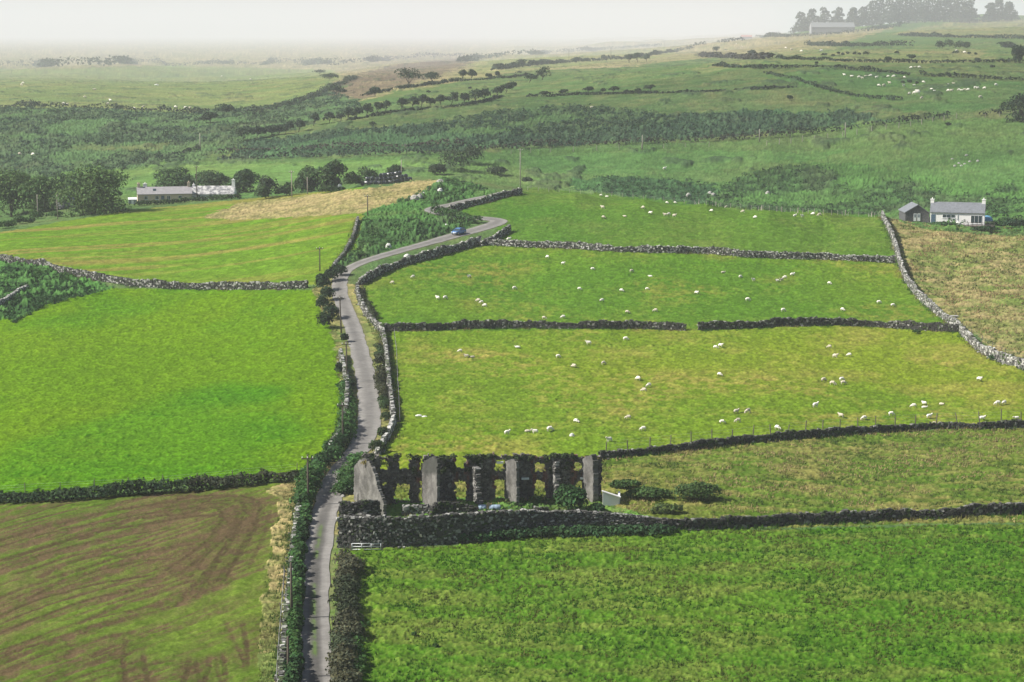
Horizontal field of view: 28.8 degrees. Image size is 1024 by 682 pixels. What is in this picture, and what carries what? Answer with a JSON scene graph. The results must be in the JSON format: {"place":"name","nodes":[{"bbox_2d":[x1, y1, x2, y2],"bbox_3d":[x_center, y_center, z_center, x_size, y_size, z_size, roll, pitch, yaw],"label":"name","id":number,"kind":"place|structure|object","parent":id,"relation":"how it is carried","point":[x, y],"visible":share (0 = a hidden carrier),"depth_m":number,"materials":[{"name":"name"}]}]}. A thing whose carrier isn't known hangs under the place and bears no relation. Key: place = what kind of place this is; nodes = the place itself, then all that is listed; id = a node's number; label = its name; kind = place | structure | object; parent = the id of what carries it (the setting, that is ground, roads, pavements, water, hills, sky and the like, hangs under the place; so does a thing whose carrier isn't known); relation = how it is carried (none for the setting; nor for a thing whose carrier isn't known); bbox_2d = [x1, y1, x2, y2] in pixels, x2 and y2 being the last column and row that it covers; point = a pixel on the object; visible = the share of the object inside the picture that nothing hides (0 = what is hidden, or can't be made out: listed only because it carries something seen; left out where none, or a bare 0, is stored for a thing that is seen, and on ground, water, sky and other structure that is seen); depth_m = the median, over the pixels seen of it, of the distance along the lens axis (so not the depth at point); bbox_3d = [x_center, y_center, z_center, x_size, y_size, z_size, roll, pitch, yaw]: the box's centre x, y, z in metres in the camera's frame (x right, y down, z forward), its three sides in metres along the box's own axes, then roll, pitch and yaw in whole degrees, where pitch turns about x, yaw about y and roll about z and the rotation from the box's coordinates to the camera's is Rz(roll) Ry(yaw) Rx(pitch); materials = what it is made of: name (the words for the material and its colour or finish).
{"place":"outdoors","nodes":[
{"label":"outdoors","id":0,"kind":"place"},
{"bbox_2d":[300,193,506,681],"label":"road","id":1,"kind":"structure","parent":0,"point":[315,635],"depth_m":249.42,"materials":[{"name":"asphalt"}]},
{"bbox_2d":[0,0,1016,11],"label":"sky","id":2,"kind":"structure","parent":0,"point":[350,5],"materials":[{"name":"white"}]},
{"bbox_2d":[0,0,1023,681],"bbox_3d":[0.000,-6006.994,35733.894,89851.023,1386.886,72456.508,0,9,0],"label":"ground","id":3,"kind":"structure","parent":0,"point":[108,382],"depth_m":368.70,"materials":[{"name":"plant"}]},
{"bbox_2d":[0,166,41,216],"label":"broad tree","id":4,"kind":"object","parent":3,"relation":"on","point":[10,182],"visible":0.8,"depth_m":608.26,"materials":[{"name":"green plant"}]},
{"bbox_2d":[14,173,66,212],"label":"broad tree","id":5,"kind":"object","parent":3,"relation":"on","point":[44,201],"visible":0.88,"depth_m":599.22,"materials":[{"name":"green plant"}]},
{"bbox_2d":[0,254,99,322],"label":"bracken","id":6,"kind":"object","parent":3,"relation":"on","point":[42,298],"visible":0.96,"depth_m":423.61,"materials":[{"name":"green plant"}]},
{"bbox_2d":[49,162,132,217],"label":"broad tree","id":7,"kind":"object","parent":3,"relation":"on","point":[83,196],"visible":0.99,"depth_m":555.20,"materials":[{"name":"green plant"}]},
{"bbox_2d":[0,99,209,113],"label":"hedge","id":8,"kind":"object","parent":3,"relation":"on","point":[160,108],"visible":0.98,"depth_m":1020.59,"materials":[{"name":"green plant"}]},
{"bbox_2d":[0,468,298,502],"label":"hedgerow","id":9,"kind":"object","parent":3,"relation":"on","point":[197,481],"visible":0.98,"depth_m":251.35,"materials":[{"name":"green plant"}]},
{"bbox_2d":[0,254,308,289],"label":"dry stone wall","id":10,"kind":"structure","parent":3,"relation":"on","point":[158,283],"depth_m":428.26,"materials":[{"name":"stone"}]},
{"bbox_2d":[136,181,191,202],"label":"farmhouse","id":11,"kind":"object","parent":3,"relation":"on","point":[144,192],"visible":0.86,"depth_m":594.68,"materials":[{"name":"paint"}]},
{"bbox_2d":[0,55,342,66],"bbox_3d":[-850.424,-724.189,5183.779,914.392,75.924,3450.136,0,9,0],"label":"hedge","id":12,"kind":"object","parent":3,"relation":"on","point":[50,62],"visible":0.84,"depth_m":4778.70,"materials":[{"name":"green plant"}]},
{"bbox_2d":[152,167,195,186],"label":"broad tree","id":13,"kind":"object","parent":3,"relation":"on","point":[176,178],"visible":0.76,"depth_m":628.96,"materials":[{"name":"green plant"}]},
{"bbox_2d":[0,90,360,176],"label":"scrub","id":14,"kind":"object","parent":3,"relation":"on","point":[126,112],"visible":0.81,"depth_m":851.34,"materials":[{"name":"green plant"}]},
{"bbox_2d":[134,193,241,204],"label":"hedge","id":15,"kind":"object","parent":3,"relation":"on","point":[186,199],"visible":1,"depth_m":585.17,"materials":[{"name":"green plant"}]},
{"bbox_2d":[192,170,231,185],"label":"broad tree","id":16,"kind":"object","parent":3,"relation":"on","point":[208,178],"visible":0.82,"depth_m":630.83,"materials":[{"name":"green plant"}]},
{"bbox_2d":[192,178,236,198],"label":"cottage","id":17,"kind":"structure","parent":3,"relation":"on","point":[212,190],"depth_m":601.26,"materials":[{"name":"stone"}]},
{"bbox_2d":[226,168,262,193],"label":"broad tree","id":18,"kind":"object","parent":3,"relation":"on","point":[244,178],"visible":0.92,"depth_m":619.66,"materials":[{"name":"green plant"}]},
{"bbox_2d":[233,126,255,138],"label":"broad tree","id":19,"kind":"object","parent":3,"relation":"on","point":[249,129],"visible":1,"depth_m":793.90,"materials":[{"name":"green plant"}]},
{"bbox_2d":[254,184,270,197],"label":"bush","id":20,"kind":"object","parent":3,"relation":"on","point":[263,190],"visible":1,"depth_m":573.82,"materials":[{"name":"green plant"}]},
{"bbox_2d":[257,175,278,194],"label":"bush","id":21,"kind":"object","parent":3,"relation":"on","point":[269,182],"visible":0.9,"depth_m":579.12,"materials":[{"name":"green plant"}]},
{"bbox_2d":[274,500,300,681],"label":"dry stone wall","id":22,"kind":"structure","parent":3,"relation":"on","point":[282,656],"depth_m":197.85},
{"bbox_2d":[282,496,312,681],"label":"hedgerow","id":23,"kind":"object","parent":3,"relation":"on","point":[295,669],"visible":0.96,"depth_m":204.16,"materials":[{"name":"green plant"}]},
{"bbox_2d":[240,75,361,114],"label":"hedge","id":24,"kind":"object","parent":3,"relation":"on","point":[349,78],"visible":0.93,"depth_m":1040.10,"materials":[{"name":"green plant"}]},
{"bbox_2d":[293,165,321,192],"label":"broad tree","id":25,"kind":"object","parent":3,"relation":"on","point":[299,182],"visible":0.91,"depth_m":587.44,"materials":[{"name":"green plant"}]},
{"bbox_2d":[256,287,383,681],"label":"grass","id":26,"kind":"structure","parent":3,"relation":"on","point":[274,557],"depth_m":217.47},
{"bbox_2d":[289,412,357,504],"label":"hedgerow","id":27,"kind":"object","parent":3,"relation":"on","point":[318,464],"visible":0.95,"depth_m":262.19,"materials":[{"name":"green plant"}]},
{"bbox_2d":[312,159,348,191],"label":"broad tree","id":28,"kind":"object","parent":3,"relation":"on","point":[332,168],"visible":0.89,"depth_m":582.04,"materials":[{"name":"green plant"}]},
{"bbox_2d":[322,301,339,316],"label":"gorse bush","id":29,"kind":"object","parent":3,"relation":"on","point":[331,309],"visible":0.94,"depth_m":385.72,"materials":[{"name":"green plant"}]},
{"bbox_2d":[217,147,449,160],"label":"hedge","id":30,"kind":"object","parent":3,"relation":"on","point":[399,151],"visible":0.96,"depth_m":715.70,"materials":[{"name":"green plant"}]},
{"bbox_2d":[216,138,464,152],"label":"hedge","id":31,"kind":"object","parent":3,"relation":"on","point":[350,144],"visible":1,"depth_m":733.63,"materials":[{"name":"green plant"}]},
{"bbox_2d":[329,348,351,444],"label":"dry stone wall","id":32,"kind":"structure","parent":3,"relation":"on","point":[341,357],"depth_m":321.94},
{"bbox_2d":[331,216,359,267],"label":"dry stone wall","id":33,"kind":"structure","parent":3,"relation":"on","point":[346,248],"depth_m":454.02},
{"bbox_2d":[325,547,366,681],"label":"hedgerow","id":34,"kind":"object","parent":3,"relation":"on","point":[346,582],"visible":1,"depth_m":196.03,"materials":[{"name":"green plant"}]},
{"bbox_2d":[335,378,357,433],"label":"hedgerow","id":35,"kind":"object","parent":3,"relation":"on","point":[352,407],"visible":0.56,"depth_m":308.82,"materials":[{"name":"green plant"}]},
{"bbox_2d":[330,451,367,494],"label":"fern bank","id":36,"kind":"structure","parent":3,"relation":"on","point":[345,477],"depth_m":256.60,"materials":[{"name":"green plant"}]},
{"bbox_2d":[342,171,363,183],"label":"bush","id":37,"kind":"object","parent":3,"relation":"on","point":[353,176],"visible":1,"depth_m":558.31,"materials":[{"name":"green plant"}]},
{"bbox_2d":[348,615,370,674],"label":"hedgerow","id":38,"kind":"object","parent":3,"relation":"on","point":[360,659],"visible":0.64,"depth_m":187.93,"materials":[{"name":"green plant"}]},
{"bbox_2d":[338,499,381,516],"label":"yard wall","id":39,"kind":"structure","parent":3,"relation":"on","point":[371,507],"depth_m":234.14,"materials":[{"name":"stone"}]},
{"bbox_2d":[355,286,377,316],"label":"scrub strip","id":40,"kind":"object","parent":3,"relation":"on","point":[371,309],"visible":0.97,"depth_m":395.18,"materials":[{"name":"green plant"}]},
{"bbox_2d":[357,166,378,178],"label":"bush","id":41,"kind":"object","parent":3,"relation":"on","point":[367,173],"visible":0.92,"depth_m":632.75,"materials":[{"name":"green plant"}]},
{"bbox_2d":[353,282,398,421],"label":"dry stone wall","id":42,"kind":"structure","parent":3,"relation":"on","point":[379,326],"depth_m":358.48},
{"bbox_2d":[372,343,391,420],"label":"scrub strip","id":43,"kind":"object","parent":3,"relation":"on","point":[379,378],"visible":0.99,"depth_m":323.16,"materials":[{"name":"green plant"}]},
{"bbox_2d":[373,415,396,454],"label":"dry stone wall","id":44,"kind":"structure","parent":3,"relation":"on","point":[392,423],"depth_m":282.24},
{"bbox_2d":[326,52,464,64],"bbox_3d":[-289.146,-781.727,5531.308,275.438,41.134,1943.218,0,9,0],"label":"hedge","id":45,"kind":"object","parent":3,"relation":"on","point":[371,58],"visible":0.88,"depth_m":5434.10,"materials":[{"name":"green plant"}]},
{"bbox_2d":[394,67,423,83],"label":"broad tree","id":46,"kind":"object","parent":3,"relation":"on","point":[410,74],"visible":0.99,"depth_m":1071.27,"materials":[{"name":"green plant"}]},
{"bbox_2d":[333,176,487,266],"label":"bracken","id":47,"kind":"object","parent":3,"relation":"on","point":[462,190],"visible":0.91,"depth_m":474.04,"materials":[{"name":"green plant"}]},
{"bbox_2d":[401,504,430,514],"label":"yard wall","id":48,"kind":"structure","parent":3,"relation":"on","point":[416,509],"depth_m":238.08,"materials":[{"name":"stone"}]},
{"bbox_2d":[358,236,481,285],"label":"dry stone wall","id":49,"kind":"structure","parent":3,"relation":"on","point":[378,270],"depth_m":437.57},
{"bbox_2d":[347,94,503,119],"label":"hedge","id":50,"kind":"object","parent":3,"relation":"on","point":[473,102],"visible":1,"depth_m":842.56,"materials":[{"name":"green plant"}]},
{"bbox_2d":[360,72,530,95],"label":"hedge","id":51,"kind":"object","parent":3,"relation":"on","point":[432,82],"visible":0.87,"depth_m":1095.34,"materials":[{"name":"green plant"}]},
{"bbox_2d":[428,501,478,515],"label":"yard wall","id":52,"kind":"structure","parent":3,"relation":"on","point":[438,507],"depth_m":237.84,"materials":[{"name":"stone"}]},
{"bbox_2d":[436,146,470,166],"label":"thorn bush","id":53,"kind":"object","parent":3,"relation":"on","point":[454,154],"visible":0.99,"depth_m":648.34,"materials":[{"name":"green plant"}]},
{"bbox_2d":[430,204,482,222],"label":"stone wall","id":54,"kind":"structure","parent":3,"relation":"on","point":[465,216],"depth_m":487.88,"materials":[{"name":"grey stone"}]},
{"bbox_2d":[461,142,484,159],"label":"thorn bush","id":55,"kind":"object","parent":3,"relation":"on","point":[472,152],"visible":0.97,"depth_m":667.88,"materials":[{"name":"green plant"}]},
{"bbox_2d":[448,187,522,210],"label":"dry stone wall","id":56,"kind":"structure","parent":3,"relation":"on","point":[488,198],"depth_m":508.29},
{"bbox_2d":[353,452,620,515],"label":"ruined house","id":57,"kind":"structure","parent":3,"relation":"on","point":[438,476],"depth_m":243.78,"materials":[{"name":"grey stone"}]},
{"bbox_2d":[480,224,510,246],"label":"dry stone wall","id":58,"kind":"structure","parent":3,"relation":"on","point":[502,232],"depth_m":464.15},
{"bbox_2d":[336,508,661,548],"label":"boundary wall","id":59,"kind":"structure","parent":3,"relation":"on","point":[414,530],"depth_m":225.09,"materials":[{"name":"stone"}]},
{"bbox_2d":[485,494,572,510],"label":"weeds","id":60,"kind":"object","parent":3,"relation":"on","point":[537,500],"visible":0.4,"depth_m":242.80,"materials":[{"name":"green plant"}]},
{"bbox_2d":[383,319,686,331],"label":"dry stone wall","id":61,"kind":"structure","parent":3,"relation":"on","point":[515,324],"depth_m":374.50,"materials":[{"name":"stone"}]},
{"bbox_2d":[222,103,870,158],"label":"scrub","id":62,"kind":"object","parent":3,"relation":"on","point":[649,115],"visible":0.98,"depth_m":754.29,"materials":[{"name":"green plant"}]},
{"bbox_2d":[456,43,661,61],"bbox_3d":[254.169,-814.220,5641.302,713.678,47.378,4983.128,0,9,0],"label":"hedge","id":63,"kind":"object","parent":3,"relation":"on","point":[473,57],"visible":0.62,"depth_m":4638.69,"materials":[{"name":"green plant"}]},
{"bbox_2d":[455,523,675,541],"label":"nettle bed","id":64,"kind":"object","parent":3,"relation":"on","point":[608,530],"visible":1,"depth_m":228.38,"materials":[{"name":"green plant"}]},
{"bbox_2d":[553,483,588,508],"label":"elder bush","id":65,"kind":"object","parent":3,"relation":"on","point":[569,495],"visible":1,"depth_m":238.69,"materials":[{"name":"green plant"}]},
{"bbox_2d":[490,46,692,69],"bbox_3d":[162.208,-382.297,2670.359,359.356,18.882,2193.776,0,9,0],"label":"hedge","id":66,"kind":"object","parent":3,"relation":"on","point":[513,64],"visible":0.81,"depth_m":2039.68,"materials":[{"name":"green plant"}]},
{"bbox_2d":[608,479,644,487],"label":"bramble bush","id":67,"kind":"object","parent":3,"relation":"on","point":[622,483],"visible":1,"depth_m":250.73,"materials":[{"name":"green plant"}]},
{"bbox_2d":[474,129,795,148],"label":"hedge","id":68,"kind":"object","parent":3,"relation":"on","point":[723,137],"visible":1,"depth_m":707.97,"materials":[{"name":"green plant"}]},
{"bbox_2d":[624,485,671,498],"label":"bramble bush","id":69,"kind":"object","parent":3,"relation":"on","point":[648,491],"visible":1,"depth_m":245.14,"materials":[{"name":"green plant"}]},
{"bbox_2d":[526,85,796,96],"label":"hedge","id":70,"kind":"object","parent":3,"relation":"on","point":[651,92],"visible":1,"depth_m":848.42,"materials":[{"name":"green plant"}]},
{"bbox_2d":[350,522,1023,681],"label":"grass","id":71,"kind":"structure","parent":3,"relation":"on","point":[750,607],"depth_m":207.75,"materials":[{"name":"plant"}]},
{"bbox_2d":[353,428,1023,526],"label":"grass","id":72,"kind":"structure","parent":3,"relation":"on","point":[859,475],"depth_m":260.79,"materials":[{"name":"plant"}]},
{"bbox_2d":[648,502,685,514],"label":"bramble bush","id":73,"kind":"object","parent":72,"relation":"on","point":[663,507],"visible":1,"depth_m":238.35,"materials":[{"name":"green plant"}]},
{"bbox_2d":[484,238,895,262],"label":"dry stone wall","id":74,"kind":"structure","parent":3,"relation":"on","point":[726,251],"depth_m":443.56,"materials":[{"name":"stone"}]},
{"bbox_2d":[669,481,722,498],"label":"bramble bush","id":75,"kind":"object","parent":3,"relation":"on","point":[699,488],"visible":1,"depth_m":244.60,"materials":[{"name":"green plant"}]},
{"bbox_2d":[527,187,879,216],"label":"wire fence","id":76,"kind":"object","parent":3,"relation":"on","point":[739,204],"visible":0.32,"depth_m":517.46,"materials":[{"name":"grey"}]},
{"bbox_2d":[698,51,772,59],"bbox_3d":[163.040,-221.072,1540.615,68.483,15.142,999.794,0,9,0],"label":"hedge","id":77,"kind":"object","parent":3,"relation":"on","point":[751,56],"visible":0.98,"depth_m":1481.47,"materials":[{"name":"green plant"}]},
{"bbox_2d":[790,11,809,32],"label":"conifer tree","id":78,"kind":"object","parent":3,"relation":"on","point":[802,25],"visible":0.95,"depth_m":4386.59,"materials":[{"name":"green plant"}]},
{"bbox_2d":[581,161,1023,226],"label":"scrub","id":79,"kind":"object","parent":3,"relation":"on","point":[826,208],"visible":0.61,"depth_m":615.44,"materials":[{"name":"green plant"}]},
{"bbox_2d":[598,419,1023,459],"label":"dry stone wall","id":80,"kind":"structure","parent":3,"relation":"on","point":[787,434],"depth_m":282.09,"materials":[{"name":"stone"}]},
{"bbox_2d":[712,61,909,74],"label":"hedge","id":81,"kind":"object","parent":3,"relation":"on","point":[759,66],"visible":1,"depth_m":925.18,"materials":[{"name":"green plant"}]},
{"bbox_2d":[606,409,1023,450],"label":"wire fence","id":82,"kind":"object","parent":3,"relation":"on","point":[809,427],"visible":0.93,"depth_m":285.04,"materials":[{"name":"grey"}]},
{"bbox_2d":[697,316,957,331],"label":"dry stone wall","id":83,"kind":"structure","parent":3,"relation":"on","point":[807,322],"depth_m":374.72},
{"bbox_2d":[809,22,854,33],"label":"farm shed","id":84,"kind":"structure","parent":3,"relation":"on","point":[818,27],"depth_m":3532.67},
{"bbox_2d":[755,21,908,37],"bbox_3d":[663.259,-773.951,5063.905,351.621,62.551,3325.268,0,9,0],"label":"hedge","id":85,"kind":"object","parent":3,"relation":"on","point":[778,34],"visible":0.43,"depth_m":3546.02,"materials":[{"name":"green plant"}]},
{"bbox_2d":[763,71,902,99],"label":"hedge","id":86,"kind":"object","parent":3,"relation":"on","point":[830,89],"visible":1,"depth_m":809.32,"materials":[{"name":"green plant"}]},
{"bbox_2d":[662,502,1023,530],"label":"dry stone wall","id":87,"kind":"structure","parent":3,"relation":"on","point":[846,515],"depth_m":235.98,"materials":[{"name":"stone"}]},
{"bbox_2d":[845,7,861,26],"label":"conifer tree","id":88,"kind":"object","parent":3,"relation":"on","point":[852,17],"visible":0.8,"depth_m":4385.70,"materials":[{"name":"green plant"}]},
{"bbox_2d":[804,40,914,46],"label":"hedge","id":89,"kind":"object","parent":3,"relation":"on","point":[844,43],"visible":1,"depth_m":1625.93,"materials":[{"name":"green plant"}]},
{"bbox_2d":[857,6,873,25],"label":"conifer tree","id":90,"kind":"object","parent":3,"relation":"on","point":[863,16],"visible":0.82,"depth_m":4422.75,"materials":[{"name":"green plant"}]},
{"bbox_2d":[785,110,950,133],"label":"hedge","id":91,"kind":"object","parent":3,"relation":"on","point":[886,119],"visible":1,"depth_m":712.71,"materials":[{"name":"green plant"}]},
{"bbox_2d":[865,0,882,24],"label":"conifer tree","id":92,"kind":"object","parent":3,"relation":"on","point":[871,13],"visible":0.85,"depth_m":4461.55,"materials":[{"name":"green plant"}]},
{"bbox_2d":[775,54,1012,62],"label":"hedge","id":93,"kind":"object","parent":3,"relation":"on","point":[781,56],"visible":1,"depth_m":959.93,"materials":[{"name":"green plant"}]},
{"bbox_2d":[898,202,929,222],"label":"stone barn","id":94,"kind":"structure","parent":3,"relation":"on","point":[908,211],"depth_m":489.12,"materials":[{"name":"stone"}]},
{"bbox_2d":[912,0,937,21],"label":"conifer tree","id":95,"kind":"object","parent":3,"relation":"on","point":[923,12],"visible":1,"depth_m":4384.02,"materials":[{"name":"green plant"}]},
{"bbox_2d":[880,210,1023,369],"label":"dry stone wall","id":96,"kind":"structure","parent":3,"relation":"on","point":[1001,356],"depth_m":378.64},
{"bbox_2d":[888,218,1023,357],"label":"grass","id":97,"kind":"structure","parent":3,"relation":"on","point":[981,276],"depth_m":428.82,"materials":[{"name":"plant"}]},
{"bbox_2d":[930,197,985,223],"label":"cottage","id":98,"kind":"structure","parent":3,"relation":"on","point":[972,212],"depth_m":485.88,"materials":[{"name":"paint"}]},
{"bbox_2d":[898,31,1023,38],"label":"hedge","id":99,"kind":"object","parent":3,"relation":"on","point":[949,35],"visible":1,"depth_m":1923.65,"materials":[{"name":"green plant"}]},
{"bbox_2d":[946,0,977,22],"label":"conifer tree","id":100,"kind":"object","parent":3,"relation":"on","point":[959,8],"visible":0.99,"depth_m":4382.50,"materials":[{"name":"green plant"}]},
{"bbox_2d":[919,70,1023,79],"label":"hedge","id":101,"kind":"object","parent":3,"relation":"on","point":[957,75],"visible":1,"depth_m":842.30,"materials":[{"name":"green plant"}]},
{"bbox_2d":[978,2,998,21],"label":"conifer tree","id":102,"kind":"object","parent":3,"relation":"on","point":[990,15],"visible":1,"depth_m":4383.41,"materials":[{"name":"green plant"}]},
{"bbox_2d":[994,0,1012,20],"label":"conifer tree","id":103,"kind":"object","parent":3,"relation":"on","point":[1000,13],"visible":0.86,"depth_m":4421.21,"materials":[{"name":"green plant"}]},
{"bbox_2d":[998,92,1023,122],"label":"broad tree","id":104,"kind":"object","parent":3,"relation":"on","point":[1020,105],"visible":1,"depth_m":700.17,"materials":[{"name":"green plant"}]},
{"bbox_2d":[1011,45,1023,62],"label":"broad tree","id":105,"kind":"object","parent":3,"relation":"on","point":[1018,50],"visible":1,"depth_m":947.27,"materials":[{"name":"green plant"}]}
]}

